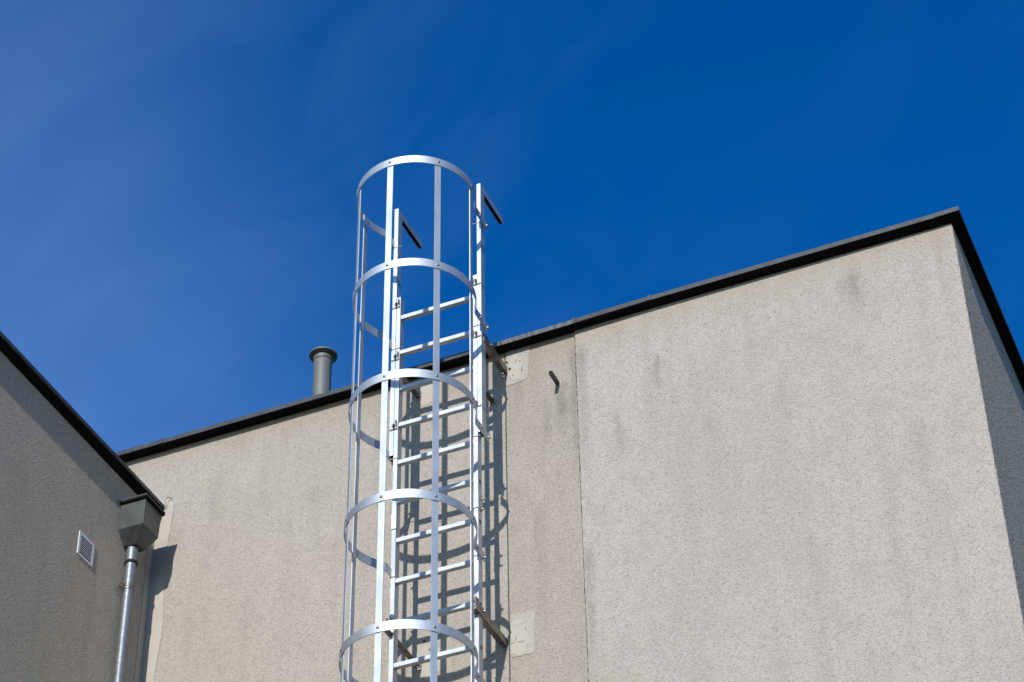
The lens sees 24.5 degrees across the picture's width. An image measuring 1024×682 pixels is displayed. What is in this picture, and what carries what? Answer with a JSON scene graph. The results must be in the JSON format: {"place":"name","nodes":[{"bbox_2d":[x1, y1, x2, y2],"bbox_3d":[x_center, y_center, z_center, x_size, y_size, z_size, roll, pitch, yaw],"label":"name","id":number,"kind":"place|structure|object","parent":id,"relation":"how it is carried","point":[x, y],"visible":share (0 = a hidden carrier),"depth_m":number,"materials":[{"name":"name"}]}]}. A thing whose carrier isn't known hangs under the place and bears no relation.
{"place":"outdoors","nodes":[
{"label":"outdoors","id":0,"kind":"place"},
{"bbox_2d":[0,0,1023,451],"label":"sky","id":1,"kind":"structure","parent":0,"point":[180,180],"materials":[{"name":"blue"}]},
{"bbox_2d":[115,206,1023,681],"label":"stucco building","id":2,"kind":"structure","parent":0,"point":[805,466],"depth_m":13.63,"materials":[{"name":"paint"}]},
{"bbox_2d":[309,346,337,395],"bbox_3d":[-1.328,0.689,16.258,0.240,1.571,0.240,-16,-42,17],"label":"flue pipe","id":3,"kind":"object","parent":2,"relation":"on","point":[323,359],"visible":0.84,"depth_m":16.61,"materials":[{"name":"grey metal"}]},
{"bbox_2d":[339,155,506,681],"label":"caged ladder","id":4,"kind":"object","parent":2,"relation":"attached to","point":[481,345],"visible":1,"depth_m":13.62,"materials":[{"name":"metal"}]},
{"bbox_2d":[486,389,496,404],"bbox_3d":[-0.140,0.336,14.411,0.053,0.048,0.120,-16,-42,17],"label":"pipe stub","id":5,"kind":"object","parent":2,"relation":"attached to","point":[491,399],"visible":0.87,"depth_m":14.43,"materials":[{"name":"metal"}]},
{"bbox_2d":[549,371,562,386],"bbox_3d":[0.259,0.224,14.280,0.053,0.048,0.122,-16,-42,17],"label":"pipe stub","id":6,"kind":"object","parent":2,"relation":"attached to","point":[557,382],"visible":1,"depth_m":14.28,"materials":[{"name":"metal"}]},
{"bbox_3d":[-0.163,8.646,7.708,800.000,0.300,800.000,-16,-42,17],"label":"ground","id":7,"kind":"structure","parent":0,"visible":0},
{"bbox_2d":[0,331,164,681],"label":"stucco building","id":8,"kind":"structure","parent":7,"relation":"on","point":[67,474],"depth_m":13.83,"materials":[{"name":"paint"}]},
{"bbox_2d":[77,531,94,566],"bbox_3d":[-2.538,1.239,14.062,0.007,0.159,0.169,-16,-42,17],"label":"vent grille","id":9,"kind":"object","parent":8,"relation":"attached to","point":[85,548],"visible":1,"depth_m":14.06,"materials":[{"name":"white plastic"}]},
{"bbox_2d":[113,493,165,681],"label":"rainwater downpipe","id":10,"kind":"object","parent":8,"relation":"attached to","point":[141,515],"visible":1,"depth_m":14.49,"materials":[{"name":"metal"}]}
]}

